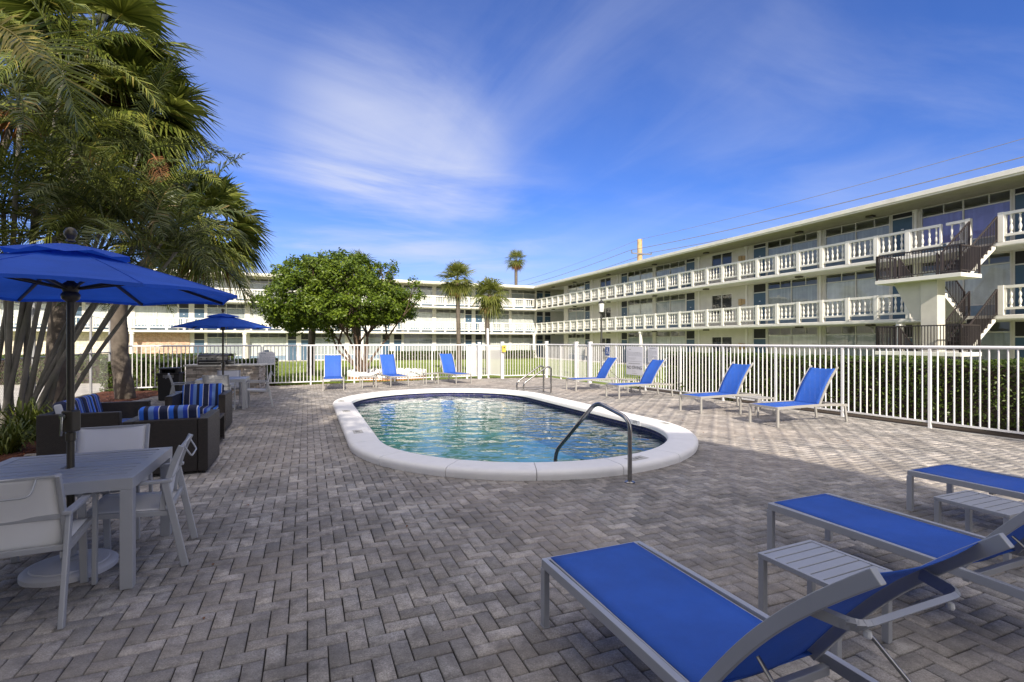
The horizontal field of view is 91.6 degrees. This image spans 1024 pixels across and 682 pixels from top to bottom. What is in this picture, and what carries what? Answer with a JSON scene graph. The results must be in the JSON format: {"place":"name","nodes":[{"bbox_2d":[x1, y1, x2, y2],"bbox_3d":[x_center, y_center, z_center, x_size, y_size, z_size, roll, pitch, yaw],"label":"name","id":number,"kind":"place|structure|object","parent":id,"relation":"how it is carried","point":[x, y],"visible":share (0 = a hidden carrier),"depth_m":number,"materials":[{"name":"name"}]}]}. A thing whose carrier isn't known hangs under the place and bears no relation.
{"place":"outdoors","nodes":[
{"label":"outdoors","id":0,"kind":"place"},
{"bbox_2d":[0,383,103,412],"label":"driveway","id":1,"kind":"structure","parent":0,"point":[80,393],"depth_m":16.96,"materials":[{"name":"concrete"}]},
{"bbox_2d":[0,355,148,384],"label":"hedge","id":2,"kind":"object","parent":1,"relation":"on","point":[77,376],"visible":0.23,"depth_m":19.85,"materials":[{"name":"plant"}]},
{"bbox_2d":[0,391,157,460],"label":"mulch bed","id":3,"kind":"object","parent":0,"point":[102,399],"visible":0.18,"depth_m":13.97,"materials":[{"name":"wood"}]},
{"bbox_2d":[0,418,35,454],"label":"strappy plant","id":4,"kind":"object","parent":3,"relation":"on","point":[11,441],"visible":0.92,"depth_m":7.21,"materials":[{"name":"green plant"}]},
{"bbox_2d":[0,397,52,441],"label":"strappy plant","id":5,"kind":"object","parent":3,"relation":"on","point":[28,416],"visible":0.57,"depth_m":8.04,"materials":[{"name":"green plant"}]},
{"bbox_2d":[0,302,110,405],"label":"chain link fence","id":6,"kind":"object","parent":3,"relation":"on","point":[90,354],"visible":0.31,"depth_m":14.69,"materials":[{"name":"metal"}]},
{"bbox_2d":[0,8,113,158],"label":"palm tree","id":7,"kind":"object","parent":3,"relation":"on","point":[6,132],"visible":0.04,"depth_m":10.83,"materials":[{"name":"green plant"}]},
{"bbox_2d":[0,8,63,87],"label":"palm frond","id":8,"kind":"object","parent":7,"relation":"attached to","point":[16,47],"visible":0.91,"depth_m":5.20,"materials":[{"name":"green plant"}]},
{"bbox_2d":[0,0,205,410],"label":"palm tree","id":9,"kind":"object","parent":3,"relation":"on","point":[142,13],"visible":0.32,"depth_m":10.26,"materials":[{"name":"green plant"}]},
{"bbox_2d":[1,14,115,140],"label":"palm frond","id":10,"kind":"object","parent":9,"relation":"attached to","point":[61,89],"visible":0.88,"depth_m":5.43,"materials":[{"name":"green plant"}]},
{"bbox_2d":[22,20,224,206],"bbox_3d":[-8.397,-2.572,10.983,3.746,8.552,3.435,0,0,-43],"label":"palm tree","id":11,"kind":"object","parent":3,"relation":"on","point":[132,57],"visible":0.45,"depth_m":10.55,"materials":[{"name":"green plant"}]},
{"bbox_2d":[0,0,263,426],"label":"clustering palm","id":12,"kind":"object","parent":3,"relation":"on","point":[48,195],"visible":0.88,"depth_m":8.64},
{"bbox_2d":[110,167,277,399],"bbox_3d":[-8.831,-1.545,13.316,4.982,6.541,3.452,0,0,0],"label":"palm tree","id":13,"kind":"object","parent":3,"relation":"on","point":[228,193],"visible":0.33,"depth_m":13.57,"materials":[{"name":"green plant"}]},
{"bbox_2d":[275,358,667,386],"bbox_3d":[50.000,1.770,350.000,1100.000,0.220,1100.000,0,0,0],"label":"lawn","id":14,"kind":"structure","parent":0,"point":[611,373],"depth_m":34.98,"materials":[{"name":"green plant"}]},
{"bbox_2d":[2,353,236,359],"bbox_3d":[-25.507,1.329,32.007,13.918,1.274,1.228,0,0,-17],"label":"hedge","id":15,"kind":"object","parent":14,"relation":"on","point":[174,356],"visible":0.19,"depth_m":32.58,"materials":[{"name":"plant"}]},
{"bbox_2d":[99,357,277,391],"bbox_3d":[-11.400,1.159,17.993,5.398,1.160,1.060,0,0,-30],"label":"hedge","id":16,"kind":"object","parent":14,"relation":"on","point":[110,378],"visible":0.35,"depth_m":16.98,"materials":[{"name":"plant"}]},
{"bbox_2d":[0,269,563,360],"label":"apartment building","id":17,"kind":"structure","parent":14,"relation":"on","point":[434,322],"depth_m":50.80,"materials":[{"name":"paint"}]},
{"bbox_2d":[134,304,177,329],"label":"window","id":18,"kind":"structure","parent":17,"relation":"in","point":[139,311],"depth_m":45.24,"materials":[{"name":"glass"}]},
{"bbox_2d":[207,333,242,358],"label":"window","id":19,"kind":"structure","parent":17,"relation":"in","point":[217,340],"depth_m":47.39,"materials":[{"name":"glass"}]},
{"bbox_2d":[207,303,244,330],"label":"window","id":20,"kind":"structure","parent":17,"relation":"in","point":[240,312],"depth_m":47.48,"materials":[{"name":"glass"}]},
{"bbox_2d":[249,333,286,359],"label":"window","id":21,"kind":"structure","parent":17,"relation":"in","point":[268,340],"depth_m":48.84,"materials":[{"name":"glass"}]},
{"bbox_2d":[315,333,344,359],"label":"window","id":22,"kind":"structure","parent":17,"relation":"in","point":[318,341],"depth_m":50.74,"materials":[{"name":"glass"}]},
{"bbox_2d":[349,334,381,358],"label":"window","id":23,"kind":"structure","parent":17,"relation":"in","point":[372,341],"depth_m":52.50,"materials":[{"name":"glass"}]},
{"bbox_2d":[403,334,432,350],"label":"window","id":24,"kind":"structure","parent":17,"relation":"in","point":[405,340],"depth_m":54.37,"materials":[{"name":"glass"}]},
{"bbox_2d":[403,308,432,331],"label":"window","id":25,"kind":"structure","parent":17,"relation":"in","point":[422,316],"depth_m":54.52,"materials":[{"name":"glass"}]},
{"bbox_2d":[436,309,464,331],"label":"window","id":26,"kind":"structure","parent":17,"relation":"in","point":[440,317],"depth_m":55.67,"materials":[{"name":"glass"}]},
{"bbox_2d":[511,311,534,332],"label":"window","id":27,"kind":"structure","parent":17,"relation":"in","point":[528,318],"depth_m":59.05,"materials":[{"name":"glass"}]},
{"bbox_2d":[300,284,315,376],"bbox_3d":[-10.587,-1.270,27.090,2.528,6.450,2.543,0,0,21],"label":"palm tree","id":28,"kind":"object","parent":14,"relation":"on","point":[311,337],"visible":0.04,"depth_m":26.84,"materials":[{"name":"plant"}]},
{"bbox_2d":[348,368,425,380],"bbox_3d":[-5.850,1.540,23.400,3.580,0.439,3.603,0,0,0],"label":"round planter","id":29,"kind":"object","parent":14,"relation":"on","point":[416,372],"visible":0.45,"depth_m":22.23,"materials":[{"name":"concrete"}]},
{"bbox_2d":[247,247,426,371],"bbox_3d":[-8.041,-1.388,23.997,8.373,6.290,6.532,0,0,0],"label":"broadleaf tree","id":30,"kind":"object","parent":29,"relation":"in","point":[324,300],"visible":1,"depth_m":22.31,"materials":[{"name":"green plant"}]},
{"bbox_2d":[435,259,476,371],"bbox_3d":[-3.264,-1.540,29.911,3.068,6.981,2.642,0,0,0],"label":"palm tree","id":31,"kind":"object","parent":14,"relation":"on","point":[457,288],"visible":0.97,"depth_m":29.73,"materials":[{"name":"green plant"}]},
{"bbox_2d":[387,350,535,359],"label":"hedge","id":32,"kind":"object","parent":14,"relation":"on","point":[417,355],"visible":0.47,"depth_m":51.89,"materials":[{"name":"plant"}]},
{"bbox_2d":[467,344,476,378],"bbox_3d":[-1.665,0.885,21.680,0.657,1.549,0.058,0,0,-30],"label":"fence panel","id":33,"kind":"object","parent":14,"relation":"on","point":[472,359],"visible":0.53,"depth_m":21.66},
{"bbox_2d":[469,277,511,346],"bbox_3d":[-1.228,-0.901,28.005,2.703,5.714,2.573,0,0,0],"label":"palm tree","id":34,"kind":"object","parent":14,"relation":"on","point":[490,305],"visible":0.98,"depth_m":27.72,"materials":[{"name":"green plant"}]},
{"bbox_2d":[505,249,528,284],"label":"palm tree","id":35,"kind":"object","parent":14,"relation":"on","point":[515,264],"visible":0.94,"depth_m":74.72,"materials":[{"name":"green plant"}]},
{"bbox_2d":[504,344,544,375],"bbox_3d":[0.550,0.880,22.070,2.110,1.559,0.058,0,0,-20],"label":"picket fence","id":36,"kind":"object","parent":14,"relation":"on","point":[525,358],"visible":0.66,"depth_m":22.08,"materials":[{"name":"metal"}]},
{"bbox_2d":[547,344,573,378],"bbox_3d":[2.088,0.880,21.275,0.058,1.559,2.517,0,0,-24],"label":"picket fence","id":37,"kind":"object","parent":14,"relation":"on","point":[561,360],"visible":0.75,"depth_m":21.26,"materials":[{"name":"metal"}]},
{"bbox_2d":[574,342,578,377],"bbox_3d":[2.597,0.825,20.150,0.140,1.650,0.140,0,0,-22],"label":"gate post","id":38,"kind":"object","parent":14,"relation":"on","point":[575,359],"visible":0.77,"depth_m":20.09,"materials":[{"name":"metal"}]},
{"bbox_2d":[577,344,587,382],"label":"pool gate","id":39,"kind":"structure","parent":38,"relation":"attached to","point":[579,360],"depth_m":19.77,"materials":[{"name":"metal"}]},
{"bbox_2d":[534,166,1023,366],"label":"apartment building","id":40,"kind":"structure","parent":14,"relation":"on","point":[810,281],"depth_m":27.61,"materials":[{"name":"paint"}]},
{"bbox_2d":[628,297,652,328],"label":"window","id":41,"kind":"structure","parent":40,"relation":"in","point":[645,308],"depth_m":42.36,"materials":[{"name":"glass"}]},
{"bbox_2d":[628,267,652,295],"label":"window","id":42,"kind":"structure","parent":40,"relation":"in","point":[646,275],"depth_m":42.28,"materials":[{"name":"glass"}]},
{"bbox_2d":[656,330,684,364],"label":"window","id":43,"kind":"structure","parent":40,"relation":"in","point":[663,339],"depth_m":39.10,"materials":[{"name":"metal"}]},
{"bbox_2d":[656,293,684,327],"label":"window","id":44,"kind":"structure","parent":40,"relation":"in","point":[678,305],"depth_m":38.82,"materials":[{"name":"metal"}]},
{"bbox_2d":[656,260,684,290],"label":"window","id":45,"kind":"structure","parent":40,"relation":"in","point":[680,268],"depth_m":38.78,"materials":[{"name":"glass"}]},
{"bbox_2d":[711,293,731,315],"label":"window","id":46,"kind":"structure","parent":40,"relation":"in","point":[722,300],"depth_m":34.00,"materials":[{"name":"metal"}]},
{"bbox_2d":[711,251,731,274],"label":"window","id":47,"kind":"structure","parent":40,"relation":"in","point":[723,258],"depth_m":34.15,"materials":[{"name":"glass"}]},
{"bbox_2d":[753,328,765,352],"bbox_3d":[15.504,0.500,31.164,0.070,2.700,1.000,0,0,-22],"label":"door","id":48,"kind":"structure","parent":40,"relation":"in","point":[759,334],"depth_m":31.18,"materials":[{"name":"paint"}]},
{"bbox_2d":[753,283,765,323],"bbox_3d":[15.493,-2.340,31.163,0.095,2.620,1.000,0,0,-22],"label":"door","id":49,"kind":"structure","parent":40,"relation":"in","point":[759,290],"depth_m":31.12,"materials":[{"name":"paint"}]},
{"bbox_2d":[767,326,817,358],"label":"window","id":50,"kind":"structure","parent":40,"relation":"in","point":[795,339],"depth_m":29.05,"materials":[{"name":"metal"}]},
{"bbox_2d":[767,276,817,323],"bbox_3d":[16.347,-2.340,29.134,0.085,2.620,3.300,0,0,-22],"label":"window","id":51,"kind":"structure","parent":40,"relation":"in","point":[802,293],"depth_m":29.05,"materials":[{"name":"glass"}]},
{"bbox_2d":[767,231,817,275],"bbox_3d":[16.347,-4.990,29.134,0.085,2.320,3.300,0,0,-22],"label":"window","id":52,"kind":"structure","parent":40,"relation":"in","point":[813,243],"depth_m":29.07,"materials":[{"name":"metal"}]},
{"bbox_2d":[825,324,889,360],"bbox_3d":[17.752,0.500,25.707,0.085,2.700,3.300,0,0,-22],"label":"window","id":53,"kind":"structure","parent":40,"relation":"in","point":[862,338],"depth_m":25.86,"materials":[{"name":"metal"}]},
{"bbox_2d":[825,267,889,321],"bbox_3d":[17.752,-2.340,25.707,0.085,2.620,3.300,0,0,-22],"label":"window","id":54,"kind":"structure","parent":40,"relation":"in","point":[864,287],"depth_m":25.68,"materials":[{"name":"glass"}]},
{"bbox_2d":[825,215,889,266],"bbox_3d":[17.752,-4.990,25.707,0.085,2.320,3.300,0,0,-22],"label":"window","id":55,"kind":"structure","parent":40,"relation":"in","point":[884,229],"depth_m":25.68,"materials":[{"name":"metal"}]},
{"bbox_2d":[891,264,911,318],"bbox_3d":[18.572,-2.340,23.695,0.070,2.620,0.950,0,0,-22],"label":"door","id":56,"kind":"structure","parent":40,"relation":"in","point":[893,289],"depth_m":23.89,"materials":[{"name":"paint"}]},
{"bbox_2d":[891,210,912,257],"bbox_3d":[18.572,-4.990,23.695,0.070,2.320,0.950,0,0,-22],"label":"door","id":57,"kind":"structure","parent":40,"relation":"in","point":[903,221],"depth_m":23.81,"materials":[{"name":"paint"}]},
{"bbox_2d":[921,251,1010,315],"bbox_3d":[19.481,-2.340,21.502,0.085,2.620,3.200,0,0,-22],"label":"window","id":58,"kind":"structure","parent":40,"relation":"in","point":[994,275],"depth_m":20.83,"materials":[{"name":"glass"}]},
{"bbox_2d":[921,189,1010,252],"bbox_3d":[19.481,-4.990,21.502,0.085,2.320,3.200,0,0,-22],"label":"window","id":59,"kind":"structure","parent":40,"relation":"in","point":[982,215],"depth_m":21.43,"materials":[{"name":"glass"}]},
{"bbox_2d":[945,321,1010,364],"bbox_3d":[19.481,0.500,21.502,0.085,2.700,3.200,0,0,-22],"label":"window","id":60,"kind":"structure","parent":40,"relation":"in","point":[997,338],"depth_m":20.57,"materials":[{"name":"metal"}]},
{"bbox_2d":[1013,320,1023,358],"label":"door","id":61,"kind":"structure","parent":40,"relation":"in","point":[1018,325],"depth_m":19.83,"materials":[{"name":"paint"}]},
{"bbox_2d":[1013,249,1023,313],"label":"door","id":62,"kind":"structure","parent":40,"relation":"in","point":[1018,255],"depth_m":19.83,"materials":[{"name":"paint"}]},
{"bbox_2d":[1013,186,1023,239],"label":"door","id":63,"kind":"structure","parent":40,"relation":"in","point":[1018,193],"depth_m":19.84,"materials":[{"name":"paint"}]},
{"bbox_2d":[547,377,1023,441],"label":"kerb","id":64,"kind":"structure","parent":14,"relation":"on","point":[1007,438],"depth_m":9.97,"materials":[{"name":"concrete"}]},
{"bbox_2d":[875,216,997,361],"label":"outside staircase","id":65,"kind":"structure","parent":14,"relation":"on","point":[929,303],"depth_m":19.07,"materials":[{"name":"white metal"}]},
{"bbox_2d":[0,377,1023,681],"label":"pool deck","id":66,"kind":"structure","parent":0,"point":[702,511],"depth_m":3.71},
{"bbox_2d":[0,473,100,629],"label":"dining chair","id":67,"kind":"object","parent":66,"relation":"on","point":[36,515],"visible":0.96,"depth_m":2.81,"materials":[{"name":"white fabric"}]},
{"bbox_2d":[0,447,171,589],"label":"dining table","id":68,"kind":"object","parent":66,"relation":"on","point":[125,472],"visible":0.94,"depth_m":3.37,"materials":[{"name":"grey metal"}]},
{"bbox_2d":[36,394,150,455],"bbox_3d":[-5.859,1.190,7.088,0.860,0.819,1.430,0,0,-22],"label":"wicker sofa","id":69,"kind":"object","parent":66,"relation":"on","point":[94,410],"visible":0.5,"depth_m":6.49,"materials":[{"name":"wicker"}]},
{"bbox_2d":[65,424,153,539],"bbox_3d":[-3.407,1.172,4.173,0.596,0.863,0.634,0,0,-26],"label":"dining chair","id":70,"kind":"object","parent":66,"relation":"on","point":[109,438],"visible":0.3,"depth_m":4.37,"materials":[{"name":"white fabric"}]},
{"bbox_2d":[0,227,236,587],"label":"patio umbrella","id":71,"kind":"object","parent":66,"relation":"on","point":[70,275],"visible":0.91,"depth_m":3.47,"materials":[{"name":"blue fabric"}]},
{"bbox_2d":[76,434,197,582],"bbox_3d":[-2.716,1.172,3.684,0.634,0.863,0.596,0,0,-26],"label":"dining chair","id":72,"kind":"object","parent":66,"relation":"on","point":[166,497],"visible":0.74,"depth_m":3.55,"materials":[{"name":"grey metal"}]},
{"bbox_2d":[157,367,183,400],"bbox_3d":[-9.420,1.157,13.750,0.540,0.885,0.540,0,0,-22],"label":"trash bin","id":73,"kind":"object","parent":66,"relation":"on","point":[165,385],"visible":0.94,"depth_m":13.53,"materials":[{"name":"black plastic"}]},
{"bbox_2d":[122,404,219,474],"bbox_3d":[-4.275,1.190,6.324,0.860,0.819,0.880,0,0,-22],"label":"wicker armchair","id":74,"kind":"object","parent":66,"relation":"on","point":[173,426],"visible":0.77,"depth_m":6.02,"materials":[{"name":"wicker"}]},
{"bbox_2d":[129,345,261,387],"bbox_3d":[-10.615,0.885,16.845,3.864,1.549,0.058,0,0,-28],"label":"picket fence","id":75,"kind":"object","parent":66,"relation":"on","point":[189,346],"visible":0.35,"depth_m":16.55,"materials":[{"name":"white metal"}]},
{"bbox_2d":[165,383,231,429],"bbox_3d":[-5.637,1.190,9.025,0.900,0.819,0.900,0,0,-22],"label":"wicker armchair","id":76,"kind":"object","parent":66,"relation":"on","point":[205,398],"visible":0.52,"depth_m":9.13,"materials":[{"name":"fabric"}]},
{"bbox_2d":[202,375,235,409],"bbox_3d":[-6.693,1.172,11.365,0.596,0.863,0.634,0,0,-18],"label":"dining chair","id":77,"kind":"object","parent":66,"relation":"on","point":[222,379],"visible":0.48,"depth_m":11.18,"materials":[{"name":"grey metal"}]},
{"bbox_2d":[171,309,271,407],"bbox_3d":[-7.000,0.398,12.070,1.962,2.405,1.962,0,0,43],"label":"patio umbrella","id":78,"kind":"object","parent":66,"relation":"on","point":[222,321],"visible":0.87,"depth_m":11.79,"materials":[{"name":"blue fabric"}]},
{"bbox_2d":[194,376,249,409],"bbox_3d":[-6.970,1.240,12.050,1.030,0.720,1.030,0,0,-22],"label":"dining table","id":79,"kind":"object","parent":66,"relation":"on","point":[243,379],"visible":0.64,"depth_m":11.76,"materials":[{"name":"grey metal"}]},
{"bbox_2d":[183,363,267,394],"bbox_3d":[-8.750,1.145,15.300,2.140,0.910,0.720,0,0,-10],"label":"grill counter","id":80,"kind":"object","parent":66,"relation":"on","point":[252,371],"visible":0.55,"depth_m":15.06,"materials":[{"name":"stone"}]},
{"bbox_2d":[197,353,234,364],"bbox_3d":[-8.963,0.523,15.143,0.930,0.330,0.547,0,0,-10],"label":"barbecue grill","id":81,"kind":"object","parent":80,"relation":"on","point":[209,358],"visible":0.91,"depth_m":14.94,"materials":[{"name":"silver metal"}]},
{"bbox_2d":[322,354,343,390],"bbox_3d":[-6.189,1.014,17.238,0.684,1.177,1.910,0,0,-20],"label":"chaise longue","id":82,"kind":"object","parent":66,"relation":"on","point":[332,367],"visible":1,"depth_m":17.55,"materials":[{"name":"fabric"}]},
{"bbox_2d":[263,344,466,384],"bbox_3d":[-5.410,0.885,19.650,7.914,1.549,0.058,0,0,-28],"label":"picket fence","id":83,"kind":"object","parent":66,"relation":"on","point":[412,345],"visible":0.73,"depth_m":19.62,"materials":[{"name":"white metal"}]},
{"bbox_2d":[375,353,408,386],"bbox_3d":[-4.492,1.014,18.559,0.684,1.177,1.910,0,0,-31],"label":"chaise longue","id":84,"kind":"object","parent":66,"relation":"on","point":[388,366],"visible":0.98,"depth_m":18.84,"materials":[{"name":"fabric"}]},
{"bbox_2d":[434,352,471,383],"bbox_3d":[-2.354,1.014,19.632,0.684,1.177,1.910,0,0,-34],"label":"chaise longue","id":85,"kind":"object","parent":66,"relation":"on","point":[448,364],"visible":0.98,"depth_m":19.88,"materials":[{"name":"fabric"}]},
{"bbox_2d":[500,342,503,378],"bbox_3d":[-0.420,0.825,21.600,0.130,1.650,0.130,0,0,-22],"label":"gate post","id":86,"kind":"object","parent":66,"relation":"on","point":[502,364],"visible":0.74,"depth_m":21.54,"materials":[{"name":"metal"}]},
{"bbox_2d":[489,345,500,375],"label":"gate","id":87,"kind":"structure","parent":86,"relation":"attached to","point":[494,359],"depth_m":21.94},
{"bbox_2d":[7,384,1021,681],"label":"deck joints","id":88,"kind":"object","parent":66,"relation":"attached to","point":[323,580],"visible":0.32,"depth_m":3.17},
{"bbox_2d":[333,388,698,480],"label":"swimming pool","id":89,"kind":"structure","parent":66,"relation":"in","point":[474,461],"depth_m":10.42,"materials":[{"name":"plaster"},{"name":"tile"},{"name":"water"}]},
{"bbox_2d":[354,395,665,458],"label":"pool water","id":90,"kind":"structure","parent":89,"relation":"in","point":[416,404],"depth_m":11.30,"materials":[{"name":"blue liquid"}]},
{"bbox_2d":[516,365,552,393],"bbox_3d":[0.669,1.623,15.383,1.030,1.754,0.620,0,0,-22],"label":"pool ladder","id":91,"kind":"object","parent":66,"relation":"on","point":[533,376],"visible":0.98,"depth_m":15.30,"materials":[{"name":"metal"}]},
{"bbox_2d":[554,402,634,483],"bbox_3d":[0.972,1.420,6.232,0.124,1.362,1.467,0,0,-33],"label":"pool handrail","id":92,"kind":"object","parent":66,"relation":"on","point":[629,480],"visible":0.98,"depth_m":5.80,"materials":[{"name":"metal"}]},
{"bbox_2d":[566,356,624,390],"bbox_3d":[2.806,1.046,16.760,1.910,1.115,0.684,0,0,-22],"label":"chaise longue","id":93,"kind":"object","parent":66,"relation":"on","point":[606,367],"visible":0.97,"depth_m":16.76,"materials":[{"name":"fabric"}]},
{"bbox_2d":[605,358,672,398],"bbox_3d":[3.736,1.046,14.610,1.910,1.115,0.684,0,0,-22],"label":"chaise longue","id":94,"kind":"object","parent":66,"relation":"on","point":[651,371],"visible":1,"depth_m":14.63,"materials":[{"name":"fabric"}]},
{"bbox_2d":[679,362,761,413],"bbox_3d":[4.913,1.046,11.740,1.910,1.115,0.684,0,0,-24],"label":"chaise longue","id":95,"kind":"object","parent":66,"relation":"on","point":[734,377],"visible":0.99,"depth_m":11.79,"materials":[{"name":"fabric"}]},
{"bbox_2d":[540,533,1013,681],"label":"chaise longue","id":96,"kind":"object","parent":66,"relation":"on","point":[689,624],"visible":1,"depth_m":1.94,"materials":[{"name":"blue fabric"}]},
{"bbox_2d":[748,365,847,427],"bbox_3d":[5.702,1.046,9.924,1.910,1.115,0.684,0,0,-21],"label":"chaise longue","id":97,"kind":"object","parent":66,"relation":"on","point":[813,387],"visible":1,"depth_m":9.94,"materials":[{"name":"fabric"}]},
{"bbox_2d":[590,344,1023,433],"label":"picket fence","id":98,"kind":"object","parent":66,"relation":"on","point":[929,421],"visible":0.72,"depth_m":10.30,"materials":[{"name":"white metal"}]},
{"bbox_2d":[626,346,642,375],"bbox_3d":[4.122,0.640,16.778,0.016,0.960,0.870,0,0,-25],"label":"pool sign","id":99,"kind":"object","parent":98,"relation":"attached to","point":[634,360],"visible":1,"depth_m":16.77,"materials":[{"name":"white metal"}]},
{"bbox_2d":[758,540,891,658],"bbox_3d":[1.720,1.407,2.760,0.460,0.385,0.460,0,0,-24],"label":"side table","id":100,"kind":"object","parent":66,"relation":"on","point":[813,563],"visible":0.77,"depth_m":2.76,"materials":[{"name":"grey metal"}]},
{"bbox_2d":[767,493,1023,600],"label":"chaise longue","id":101,"kind":"object","parent":66,"relation":"on","point":[920,540],"visible":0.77,"depth_m":3.21,"materials":[{"name":"blue fabric"}]},
{"bbox_2d":[906,464,1023,510],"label":"chaise longue","id":102,"kind":"object","parent":66,"relation":"on","point":[990,482],"visible":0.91,"depth_m":4.53,"materials":[{"name":"blue fabric"}]},
{"bbox_2d":[933,490,1023,561],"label":"side table","id":103,"kind":"object","parent":66,"relation":"on","point":[969,501],"visible":0.88,"depth_m":3.81,"materials":[{"name":"grey metal"}]},
{"bbox_2d":[0,0,1023,285],"label":"sky","id":104,"kind":"structure","parent":0,"point":[423,136],"materials":[{"name":"blue"}]},
{"bbox_2d":[631,239,651,260],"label":"utility pole","id":105,"kind":"object","parent":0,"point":[639,253],"visible":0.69,"depth_m":54.76,"materials":[{"name":"yellow wood"}]},
{"bbox_2d":[524,156,1023,285],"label":"overhead wire","id":106,"kind":"object","parent":105,"relation":"attached to","point":[818,208],"visible":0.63,"depth_m":33.41,"materials":[{"name":"metal"}]},
{"bbox_2d":[629,387,1023,439],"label":"planting bed","id":107,"kind":"object","parent":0,"point":[975,430],"depth_m":10.31,"materials":[{"name":"soil"}]},
{"bbox_2d":[664,351,1023,433],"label":"hedge","id":108,"kind":"object","parent":107,"relation":"on","point":[993,394],"visible":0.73,"depth_m":10.68,"materials":[{"name":"plant"}]},
{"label":"mulch strip","id":109,"kind":"structure","parent":0,"visible":0},
{"bbox_2d":[0,377,536,461],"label":"bark chips","id":110,"kind":"object","parent":109,"relation":"on","point":[32,450],"visible":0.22,"depth_m":13.72,"materials":[{"name":"wood"}]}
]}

